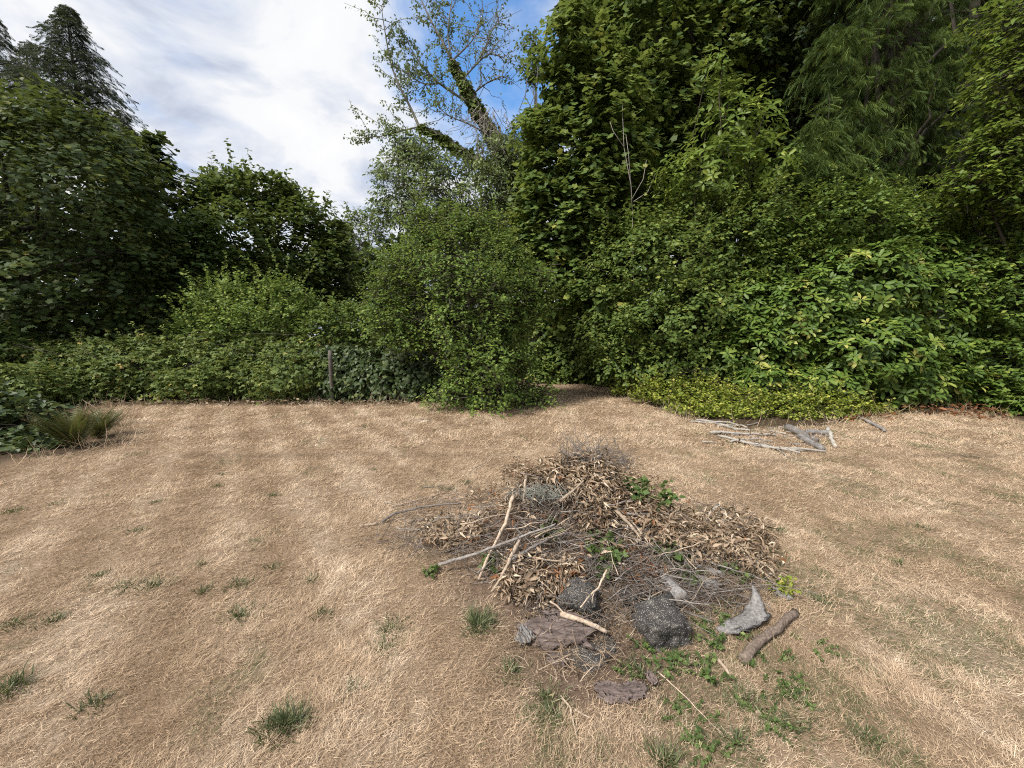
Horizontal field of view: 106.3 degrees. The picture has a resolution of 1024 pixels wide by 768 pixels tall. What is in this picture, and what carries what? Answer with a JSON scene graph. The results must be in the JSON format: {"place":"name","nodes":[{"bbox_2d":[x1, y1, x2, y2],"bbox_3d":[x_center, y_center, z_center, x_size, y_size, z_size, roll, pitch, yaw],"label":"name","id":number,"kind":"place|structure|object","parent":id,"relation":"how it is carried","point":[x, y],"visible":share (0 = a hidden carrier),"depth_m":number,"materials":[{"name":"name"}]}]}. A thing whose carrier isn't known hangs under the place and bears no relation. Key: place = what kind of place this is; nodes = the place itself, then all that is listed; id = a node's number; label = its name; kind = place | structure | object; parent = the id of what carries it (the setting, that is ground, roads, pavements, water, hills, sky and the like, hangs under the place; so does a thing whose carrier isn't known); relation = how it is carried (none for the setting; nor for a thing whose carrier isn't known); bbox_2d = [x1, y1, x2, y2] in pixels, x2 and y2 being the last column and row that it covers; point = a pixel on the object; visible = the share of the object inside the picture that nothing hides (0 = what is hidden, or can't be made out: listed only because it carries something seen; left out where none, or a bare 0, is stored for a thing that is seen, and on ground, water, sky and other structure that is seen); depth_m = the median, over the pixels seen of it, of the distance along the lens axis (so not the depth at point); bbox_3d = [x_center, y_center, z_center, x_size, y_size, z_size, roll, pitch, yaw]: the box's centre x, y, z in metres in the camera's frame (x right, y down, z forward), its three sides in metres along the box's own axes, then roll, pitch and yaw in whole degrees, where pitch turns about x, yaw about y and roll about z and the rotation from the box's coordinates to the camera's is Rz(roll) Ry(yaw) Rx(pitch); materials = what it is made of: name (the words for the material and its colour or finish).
{"place":"outdoors","nodes":[
{"label":"outdoors","id":0,"kind":"place"},
{"bbox_2d":[0,0,932,334],"label":"sky","id":1,"kind":"structure","parent":0,"point":[279,80],"materials":[{"name":"white"}]},
{"bbox_2d":[0,340,1023,767],"bbox_3d":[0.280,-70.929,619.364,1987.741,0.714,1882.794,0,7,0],"label":"ground","id":2,"kind":"structure","parent":0,"point":[480,592],"depth_m":2.36,"materials":[{"name":"plant"}]},
{"bbox_2d":[0,656,44,703],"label":"grass tuft","id":3,"kind":"object","parent":2,"relation":"on","point":[11,683],"visible":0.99,"depth_m":1.79,"materials":[{"name":"plant"}]},
{"bbox_2d":[0,323,58,367],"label":"shrub","id":4,"kind":"object","parent":2,"relation":"on","point":[4,344],"visible":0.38,"depth_m":10.74,"materials":[{"name":"green plant"}]},
{"bbox_2d":[0,20,69,292],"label":"conifer","id":5,"kind":"object","parent":2,"relation":"on","point":[5,46],"visible":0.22,"depth_m":23.09,"materials":[{"name":"green plant"}]},
{"bbox_2d":[0,378,85,454],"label":"shrub","id":6,"kind":"object","parent":2,"relation":"on","point":[16,430],"visible":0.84,"depth_m":6.03,"materials":[{"name":"green plant"}]},
{"bbox_2d":[2,40,85,272],"bbox_3d":[-31.023,-11.779,25.899,5.496,20.815,5.403,-1,7,-10],"label":"conifer","id":7,"kind":"object","parent":2,"relation":"on","point":[26,60],"visible":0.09,"depth_m":24.63,"materials":[{"name":"green plant"}]},
{"bbox_2d":[0,361,116,408],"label":"bramble thicket","id":8,"kind":"object","parent":2,"relation":"on","point":[44,380],"visible":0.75,"depth_m":8.98,"materials":[{"name":"green plant"}]},
{"bbox_2d":[19,398,108,446],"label":"clump","id":9,"kind":"object","parent":2,"relation":"on","point":[68,429],"visible":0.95,"depth_m":5.61,"materials":[{"name":"plant"}]},
{"bbox_2d":[0,4,172,338],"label":"conifer","id":10,"kind":"object","parent":2,"relation":"on","point":[71,22],"visible":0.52,"depth_m":21.57,"materials":[{"name":"green plant"}]},
{"bbox_2d":[63,687,125,718],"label":"grass tuft","id":11,"kind":"object","parent":2,"relation":"on","point":[91,702],"visible":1,"depth_m":1.70,"materials":[{"name":"plant"}]},
{"bbox_2d":[65,404,127,438],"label":"clump","id":12,"kind":"object","parent":2,"relation":"on","point":[100,427],"visible":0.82,"depth_m":6.28,"materials":[{"name":"plant"}]},
{"bbox_2d":[0,61,208,366],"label":"maple tree","id":13,"kind":"object","parent":2,"relation":"on","point":[16,287],"visible":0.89,"depth_m":11.22,"materials":[{"name":"green plant"}]},
{"bbox_2d":[79,108,169,365],"bbox_3d":[-19.835,-7.344,20.240,3.308,13.314,3.378,0,7,0],"label":"conifer","id":14,"kind":"object","parent":2,"relation":"on","point":[123,118],"visible":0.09,"depth_m":19.50,"materials":[{"name":"green plant"}]},
{"bbox_2d":[65,127,187,365],"bbox_3d":[-14.200,-4.650,14.453,3.580,9.395,3.609,-5,8,-37],"label":"maple tree","id":15,"kind":"object","parent":2,"relation":"on","point":[159,140],"visible":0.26,"depth_m":13.95,"materials":[{"name":"green plant"}]},
{"bbox_2d":[124,573,179,594],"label":"grass tuft","id":16,"kind":"object","parent":2,"relation":"on","point":[151,583],"visible":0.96,"depth_m":2.52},
{"bbox_2d":[0,321,345,405],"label":"bramble hedge","id":17,"kind":"object","parent":2,"relation":"on","point":[173,378],"visible":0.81,"depth_m":10.15,"materials":[{"name":"green plant"}]},
{"bbox_2d":[121,209,239,347],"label":"broadleaf tree","id":18,"kind":"object","parent":2,"relation":"on","point":[197,254],"visible":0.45,"depth_m":13.18,"materials":[{"name":"green plant"}]},
{"bbox_2d":[212,599,262,625],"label":"grass tuft","id":19,"kind":"object","parent":2,"relation":"on","point":[235,615],"visible":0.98,"depth_m":2.26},
{"bbox_2d":[139,238,337,387],"bbox_3d":[-8.241,-2.051,11.976,5.240,4.743,4.226,4,8,30],"label":"sapling thicket","id":20,"kind":"object","parent":2,"relation":"on","point":[211,313],"visible":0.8,"depth_m":11.50,"materials":[{"name":"green plant"}]},
{"bbox_2d":[159,138,363,351],"bbox_3d":[-10.507,-4.961,16.511,8.577,9.501,7.121,0,7,0],"label":"broadleaf tree","id":21,"kind":"object","parent":2,"relation":"on","point":[280,197],"visible":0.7,"depth_m":15.27,"materials":[{"name":"green plant"}]},
{"bbox_2d":[246,690,317,751],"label":"grass tuft","id":22,"kind":"object","parent":2,"relation":"on","point":[282,716],"visible":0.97,"depth_m":1.59,"materials":[{"name":"plant"}]},
{"bbox_2d":[328,350,333,402],"bbox_3d":[-4.556,-0.134,9.682,0.138,1.421,0.113,0,7,0],"label":"fence post","id":23,"kind":"object","parent":2,"relation":"on","point":[330,365],"visible":0.85,"depth_m":9.63,"materials":[{"name":"grey wood"}]},
{"bbox_2d":[286,292,396,356],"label":"shrub","id":24,"kind":"object","parent":2,"relation":"on","point":[350,331],"visible":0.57,"depth_m":11.40,"materials":[{"name":"green plant"}]},
{"bbox_2d":[328,200,388,335],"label":"broadleaf tree","id":25,"kind":"object","parent":2,"relation":"on","point":[378,235],"visible":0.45,"depth_m":23.74,"materials":[{"name":"green plant"}]},
{"bbox_2d":[318,240,409,334],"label":"broadleaf tree","id":26,"kind":"object","parent":2,"relation":"on","point":[361,263],"visible":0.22,"depth_m":20.82,"materials":[{"name":"green plant"}]},
{"bbox_2d":[269,340,466,402],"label":"ivy hedge","id":27,"kind":"object","parent":2,"relation":"on","point":[406,377],"visible":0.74,"depth_m":9.88,"materials":[{"name":"green plant"}]},
{"bbox_2d":[365,612,413,641],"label":"grass tuft","id":28,"kind":"object","parent":2,"relation":"on","point":[387,627],"visible":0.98,"depth_m":2.11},
{"bbox_2d":[343,0,541,379],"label":"ivy clad tree","id":29,"kind":"object","parent":2,"relation":"on","point":[478,113],"visible":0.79,"depth_m":13.35,"materials":[{"name":"green plant"}]},
{"bbox_2d":[362,127,531,352],"bbox_3d":[-2.158,-4.362,13.676,6.008,8.936,3.307,0,7,0],"label":"willow tree","id":30,"kind":"object","parent":2,"relation":"on","point":[442,176],"visible":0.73,"depth_m":12.84,"materials":[{"name":"green plant"}]},
{"bbox_2d":[346,169,576,418],"bbox_3d":[-1.125,-2.099,9.211,4.675,5.976,4.526,-5,8,-36],"label":"hazel shrub","id":31,"kind":"object","parent":2,"relation":"on","point":[483,392],"visible":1,"depth_m":8.92,"materials":[{"name":"green plant"}]},
{"bbox_2d":[87,398,835,449],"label":"brown litter","id":32,"kind":"object","parent":2,"relation":"on","point":[254,402],"visible":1,"depth_m":4.83,"materials":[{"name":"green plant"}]},
{"bbox_2d":[453,597,506,641],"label":"grass tuft","id":33,"kind":"object","parent":2,"relation":"on","point":[473,619],"visible":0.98,"depth_m":2.09,"materials":[{"name":"plant"}]},
{"bbox_2d":[478,494,514,579],"bbox_3d":[-0.080,1.010,2.574,0.061,0.372,0.510,3,7,25],"label":"stick","id":34,"kind":"object","parent":2,"relation":"on","point":[511,500],"visible":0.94,"depth_m":2.57,"materials":[{"name":"wood"}]},
{"bbox_2d":[438,523,555,565],"bbox_3d":[-0.088,1.061,2.512,0.783,0.234,0.062,-1,7,-8],"label":"stick","id":35,"kind":"object","parent":2,"relation":"on","point":[475,553],"visible":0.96,"depth_m":2.48,"materials":[{"name":"wood"}]},
{"bbox_2d":[492,539,520,591],"bbox_3d":[-0.017,1.112,2.356,0.052,0.219,0.277,5,8,37],"label":"stick","id":36,"kind":"object","parent":2,"relation":"on","point":[516,546],"visible":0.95,"depth_m":2.33,"materials":[{"name":"wood"}]},
{"bbox_2d":[0,376,1017,467],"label":"edge grass","id":37,"kind":"structure","parent":2,"relation":"on","point":[129,416],"depth_m":7.52,"materials":[{"name":"plant"}]},
{"bbox_2d":[488,652,531,686],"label":"weed","id":38,"kind":"object","parent":2,"relation":"on","point":[509,666],"visible":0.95,"depth_m":1.85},
{"bbox_2d":[0,0,1023,380],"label":"wood","id":39,"kind":"object","parent":2,"relation":"on","point":[366,244],"visible":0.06,"depth_m":16.98,"materials":[{"name":"green plant"}]},
{"bbox_2d":[514,623,538,647],"bbox_3d":[0.074,1.318,2.016,0.126,0.061,0.117,-3,7,-23],"label":"bark slab","id":40,"kind":"object","parent":2,"relation":"on","point":[526,632],"depth_m":2.00,"materials":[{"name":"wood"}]},
{"bbox_2d":[503,24,550,375],"bbox_3d":[0.470,-7.151,15.515,2.406,14.063,3.362,3,7,26],"label":"broadleaf tree","id":41,"kind":"object","parent":2,"relation":"on","point":[532,44],"visible":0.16,"depth_m":15.38,"materials":[{"name":"green plant"}]},
{"bbox_2d":[502,481,586,506],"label":"twig clump","id":42,"kind":"object","parent":2,"relation":"on","point":[542,492],"visible":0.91,"depth_m":2.74,"materials":[{"name":"wood"}]},
{"bbox_2d":[520,675,573,710],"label":"grass tuft","id":43,"kind":"object","parent":2,"relation":"on","point":[548,695],"visible":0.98,"depth_m":1.72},
{"bbox_2d":[518,687,576,738],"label":"grass tuft","id":44,"kind":"object","parent":2,"relation":"on","point":[550,710],"visible":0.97,"depth_m":1.64,"materials":[{"name":"plant"}]},
{"bbox_2d":[516,614,595,650],"bbox_3d":[0.232,1.311,2.046,0.419,0.102,0.212,1,7,7],"label":"bark slab","id":45,"kind":"object","parent":2,"relation":"on","point":[554,644],"depth_m":2.00,"materials":[{"name":"wood"}]},
{"bbox_2d":[542,608,590,626],"bbox_3d":[0.295,1.267,2.080,0.271,0.056,0.072,2,7,18],"label":"bark slab","id":46,"kind":"object","parent":45,"relation":"on","point":[554,616],"depth_m":2.08,"materials":[{"name":"wood"}]},
{"bbox_2d":[545,649,569,667],"bbox_3d":[0.222,1.357,1.897,0.121,0.048,0.067,3,7,21],"label":"bark slab","id":47,"kind":"object","parent":2,"relation":"on","point":[550,659],"depth_m":1.89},
{"bbox_2d":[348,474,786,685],"bbox_3d":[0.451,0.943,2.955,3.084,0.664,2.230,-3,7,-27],"label":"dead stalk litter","id":48,"kind":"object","parent":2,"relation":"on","point":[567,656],"visible":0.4,"depth_m":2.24,"materials":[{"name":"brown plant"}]},
{"bbox_2d":[378,422,780,624],"bbox_3d":[0.674,0.751,3.271,3.459,0.988,2.749,-4,8,-32],"label":"brushwood","id":49,"kind":"object","parent":2,"relation":"on","point":[596,455],"visible":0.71,"depth_m":2.76,"materials":[{"name":"grey plant"}]},
{"bbox_2d":[557,577,601,622],"bbox_3d":[0.387,1.247,2.211,0.254,0.219,0.202,-4,11,18],"label":"rock","id":50,"kind":"object","parent":2,"relation":"on","point":[572,594],"visible":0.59,"depth_m":2.14,"materials":[{"name":"stone"}]},
{"bbox_2d":[519,301,643,387],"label":"ivy hedge","id":51,"kind":"object","parent":2,"relation":"on","point":[565,375],"visible":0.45,"depth_m":13.85,"materials":[{"name":"green plant"}]},
{"bbox_2d":[347,441,817,645],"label":"twig litter","id":52,"kind":"object","parent":2,"relation":"on","point":[617,566],"visible":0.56,"depth_m":2.44,"materials":[{"name":"brown plant"}]},
{"bbox_2d":[503,0,668,366],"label":"maple tree","id":53,"kind":"object","parent":2,"relation":"on","point":[582,107],"visible":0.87,"depth_m":11.15,"materials":[{"name":"green plant"}]},
{"bbox_2d":[563,633,618,673],"bbox_3d":[0.400,1.373,1.936,0.327,0.063,0.185,-10,16,-28],"label":"rock","id":54,"kind":"object","parent":2,"relation":"on","point":[596,659],"visible":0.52,"depth_m":1.92,"materials":[{"name":"stone"}]},
{"bbox_2d":[560,612,607,633],"bbox_3d":[0.378,1.265,2.034,0.252,0.061,0.040,3,7,23],"label":"stick","id":55,"kind":"object","parent":54,"relation":"on","point":[565,615],"visible":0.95,"depth_m":2.02,"materials":[{"name":"wood"}]},
{"bbox_2d":[414,446,790,614],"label":"dry leaf litter","id":56,"kind":"object","parent":2,"relation":"on","point":[757,543],"visible":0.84,"depth_m":2.75,"materials":[{"name":"brown plant"}]},
{"bbox_2d":[423,453,786,599],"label":"rusty leaf litter","id":57,"kind":"object","parent":2,"relation":"on","point":[559,568],"visible":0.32,"depth_m":2.61,"materials":[{"name":"brown plant"}]},
{"bbox_2d":[584,529,627,564],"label":"weed","id":58,"kind":"object","parent":2,"relation":"on","point":[616,550],"visible":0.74,"depth_m":2.43,"materials":[{"name":"green plant"}]},
{"bbox_2d":[593,681,632,704],"bbox_3d":[0.455,1.386,1.727,0.174,0.046,0.110,1,7,10],"label":"bark slab","id":59,"kind":"object","parent":2,"relation":"on","point":[610,692],"depth_m":1.71,"materials":[{"name":"wood"}]},
{"bbox_2d":[620,584,639,609],"bbox_3d":[0.691,1.239,2.246,0.104,0.094,0.146,12,18,37],"label":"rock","id":60,"kind":"object","parent":2,"relation":"on","point":[630,598],"visible":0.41,"depth_m":2.21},
{"bbox_2d":[610,108,654,369],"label":"dead shrub","id":61,"kind":"object","parent":2,"relation":"on","point":[631,188],"visible":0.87,"depth_m":10.32,"materials":[{"name":"wood"}]},
{"bbox_2d":[620,679,650,702],"bbox_3d":[0.551,1.386,1.738,0.138,0.052,0.098,-1,7,-7],"label":"bark slab","id":62,"kind":"object","parent":2,"relation":"on","point":[640,688],"depth_m":1.73,"materials":[{"name":"wood"}]},
{"bbox_2d":[615,648,667,688],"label":"grass tuft","id":63,"kind":"object","parent":2,"relation":"on","point":[636,668],"visible":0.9,"depth_m":1.85,"materials":[{"name":"plant"}]},
{"bbox_2d":[619,475,685,510],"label":"weed","id":64,"kind":"object","parent":2,"relation":"on","point":[644,491],"visible":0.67,"depth_m":2.93,"materials":[{"name":"green plant"}]},
{"bbox_2d":[627,634,689,680],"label":"weed","id":65,"kind":"object","parent":2,"relation":"on","point":[675,656],"visible":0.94,"depth_m":1.88,"materials":[{"name":"green plant"}]},
{"bbox_2d":[630,591,694,651],"bbox_3d":[0.802,1.313,2.068,0.291,0.255,0.256,-7,14,-11],"label":"rock","id":66,"kind":"object","parent":2,"relation":"on","point":[659,619],"visible":0.79,"depth_m":1.99,"materials":[{"name":"stone"}]},
{"bbox_2d":[634,729,696,767],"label":"grass tuft","id":67,"kind":"object","parent":2,"relation":"on","point":[663,753],"visible":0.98,"depth_m":1.48,"materials":[{"name":"plant"}]},
{"bbox_2d":[647,539,683,564],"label":"weed","id":68,"kind":"object","parent":2,"relation":"on","point":[679,557],"visible":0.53,"depth_m":2.52,"materials":[{"name":"green plant"}]},
{"bbox_2d":[658,572,688,607],"bbox_3d":[0.941,1.213,2.260,0.106,0.110,0.195,-1,7,-11],"label":"rock","id":69,"kind":"object","parent":2,"relation":"on","point":[677,592],"visible":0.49,"depth_m":2.19,"materials":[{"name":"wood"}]},
{"bbox_2d":[658,648,698,676],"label":"weed","id":70,"kind":"object","parent":2,"relation":"on","point":[684,660],"visible":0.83,"depth_m":1.89,"materials":[{"name":"green plant"}]},
{"bbox_2d":[545,0,834,374],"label":"maple tree","id":71,"kind":"object","parent":2,"relation":"on","point":[643,19],"visible":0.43,"depth_m":11.93,"materials":[{"name":"green plant"}]},
{"bbox_2d":[661,691,723,744],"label":"weed","id":72,"kind":"object","parent":2,"relation":"on","point":[697,729],"visible":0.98,"depth_m":1.63,"materials":[{"name":"green plant"}]},
{"bbox_2d":[555,129,835,397],"bbox_3d":[4.745,-3.037,10.522,7.042,7.236,5.298,0,7,0],"label":"understory shrub","id":73,"kind":"object","parent":2,"relation":"on","point":[684,282],"visible":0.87,"depth_m":9.85,"materials":[{"name":"green plant"}]},
{"bbox_2d":[676,721,739,767],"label":"weed","id":74,"kind":"object","parent":2,"relation":"on","point":[705,747],"visible":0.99,"depth_m":1.50,"materials":[{"name":"green plant"}]},
{"bbox_2d":[695,651,735,684],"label":"weed","id":75,"kind":"object","parent":2,"relation":"on","point":[709,678],"visible":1,"depth_m":1.82,"materials":[{"name":"green plant"}]},
{"bbox_2d":[690,610,752,649],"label":"weed","id":76,"kind":"object","parent":2,"relation":"on","point":[721,637],"visible":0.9,"depth_m":2.02,"materials":[{"name":"green plant"}]},
{"bbox_2d":[701,710,768,766],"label":"grass tuft","id":77,"kind":"object","parent":2,"relation":"on","point":[735,736],"visible":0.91,"depth_m":1.54,"materials":[{"name":"plant"}]},
{"bbox_2d":[717,559,754,583],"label":"weed","id":78,"kind":"object","parent":2,"relation":"on","point":[746,574],"visible":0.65,"depth_m":2.47,"materials":[{"name":"green plant"}]},
{"bbox_2d":[647,46,832,383],"bbox_3d":[5.892,-4.156,10.524,4.448,9.133,2.998,0,7,0],"label":"young tree","id":79,"kind":"object","parent":2,"relation":"on","point":[768,136],"visible":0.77,"depth_m":9.93,"materials":[{"name":"green plant"}]},
{"bbox_2d":[715,585,770,634],"bbox_3d":[1.291,1.273,2.115,0.392,0.145,0.143,-4,8,-31],"label":"rock","id":80,"kind":"object","parent":2,"relation":"on","point":[752,616],"visible":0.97,"depth_m":2.10,"materials":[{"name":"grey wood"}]},
{"bbox_2d":[716,674,777,721],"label":"grass tuft","id":81,"kind":"object","parent":2,"relation":"on","point":[743,697],"visible":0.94,"depth_m":1.71,"materials":[{"name":"plant"}]},
{"bbox_2d":[717,434,799,453],"bbox_3d":[3.649,0.898,5.760,0.071,0.057,1.135,-4,8,-33],"label":"stick","id":82,"kind":"object","parent":2,"relation":"on","point":[747,442],"visible":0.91,"depth_m":5.78,"materials":[{"name":"grey wood"}]},
{"bbox_2d":[609,358,913,422],"bbox_3d":[5.143,0.182,8.734,6.435,1.351,3.330,4,8,32],"label":"ground cover bush","id":83,"kind":"object","parent":2,"relation":"on","point":[725,402],"visible":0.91,"depth_m":8.14,"materials":[{"name":"green plant"}]},
{"bbox_2d":[732,690,796,747],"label":"weed","id":84,"kind":"object","parent":2,"relation":"on","point":[767,724],"visible":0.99,"depth_m":1.60,"materials":[{"name":"green plant"}]},
{"bbox_2d":[737,608,799,666],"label":"broken branch","id":85,"kind":"object","parent":2,"relation":"on","point":[749,651],"visible":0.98,"depth_m":2.00,"materials":[{"name":"brown plant"}]},
{"bbox_2d":[736,648,809,691],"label":"weed","id":86,"kind":"object","parent":2,"relation":"on","point":[752,663],"visible":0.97,"depth_m":1.82,"materials":[{"name":"green plant"}]},
{"bbox_2d":[761,574,802,596],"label":"weed","id":87,"kind":"object","parent":2,"relation":"on","point":[783,581],"visible":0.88,"depth_m":2.41,"materials":[{"name":"green plant"}]},
{"bbox_2d":[694,266,873,405],"bbox_3d":[6.481,-1.148,9.405,3.624,3.509,2.990,0,7,0],"label":"rhododendron","id":88,"kind":"object","parent":2,"relation":"on","point":[763,321],"visible":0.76,"depth_m":8.68,"materials":[{"name":"green plant"}]},
{"bbox_2d":[692,0,887,332],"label":"broadleaf tree","id":89,"kind":"object","parent":2,"relation":"on","point":[804,118],"visible":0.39,"depth_m":12.09,"materials":[{"name":"green plant"}]},
{"bbox_2d":[752,695,827,750],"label":"grass tuft","id":90,"kind":"object","parent":2,"relation":"on","point":[787,719],"visible":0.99,"depth_m":1.58,"materials":[{"name":"plant"}]},
{"bbox_2d":[776,669,816,710],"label":"weed","id":91,"kind":"object","parent":2,"relation":"on","point":[810,705],"visible":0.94,"depth_m":1.71,"materials":[{"name":"green plant"}]},
{"bbox_2d":[772,677,825,711],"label":"weed","id":92,"kind":"object","parent":2,"relation":"on","point":[797,693],"visible":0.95,"depth_m":1.70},
{"bbox_2d":[790,633,843,661],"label":"weed","id":93,"kind":"object","parent":2,"relation":"on","point":[816,651],"visible":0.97,"depth_m":1.96,"materials":[{"name":"green plant"}]},
{"bbox_2d":[762,94,898,297],"bbox_3d":[7.875,-3.328,9.970,3.045,7.742,1.775,0,7,0],"label":"cedar tree","id":94,"kind":"object","parent":2,"relation":"on","point":[815,155],"visible":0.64,"depth_m":9.49,"materials":[{"name":"green plant"}]},
{"bbox_2d":[839,715,899,758],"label":"grass tuft","id":95,"kind":"object","parent":2,"relation":"on","point":[869,734],"visible":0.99,"depth_m":1.52,"materials":[{"name":"plant"}]},
{"bbox_2d":[779,227,973,409],"bbox_3d":[8.541,-1.573,9.078,4.823,4.423,3.206,0,7,0],"label":"rhododendron","id":96,"kind":"object","parent":2,"relation":"on","point":[861,371],"visible":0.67,"depth_m":8.35,"materials":[{"name":"green plant"}]},
{"bbox_2d":[735,146,1020,368],"bbox_3d":[9.106,-2.509,10.002,6.545,6.106,3.763,0,7,0],"label":"understory shrub","id":97,"kind":"object","parent":2,"relation":"on","point":[896,205],"visible":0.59,"depth_m":9.18,"materials":[{"name":"green plant"}]},
{"bbox_2d":[767,0,1014,353],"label":"cedar tree","id":98,"kind":"object","parent":2,"relation":"on","point":[895,76],"visible":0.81,"depth_m":10.04,"materials":[{"name":"green plant"}]},
{"bbox_2d":[801,0,1022,328],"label":"cedar tree","id":99,"kind":"object","parent":2,"relation":"on","point":[959,133],"visible":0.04,"depth_m":12.75,"materials":[{"name":"green plant"}]},
{"bbox_2d":[844,402,1019,422],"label":"red leaf litter","id":100,"kind":"object","parent":2,"relation":"on","point":[952,412],"visible":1,"depth_m":4.83,"materials":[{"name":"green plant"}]},
{"bbox_2d":[877,234,1015,408],"bbox_3d":[10.466,-1.458,9.235,3.155,4.145,2.118,-2,7,-17],"label":"rhododendron","id":101,"kind":"object","parent":2,"relation":"on","point":[955,340],"visible":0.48,"depth_m":8.61,"materials":[{"name":"green plant"}]},
{"bbox_2d":[919,0,1023,310],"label":"broadleaf tree","id":102,"kind":"object","parent":2,"relation":"on","point":[1007,169],"visible":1,"depth_m":8.11,"materials":[{"name":"green plant"}]},
{"bbox_2d":[931,208,1023,416],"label":"laurel shrub","id":103,"kind":"object","parent":2,"relation":"on","point":[1011,388],"visible":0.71,"depth_m":8.46,"materials":[{"name":"green plant"}]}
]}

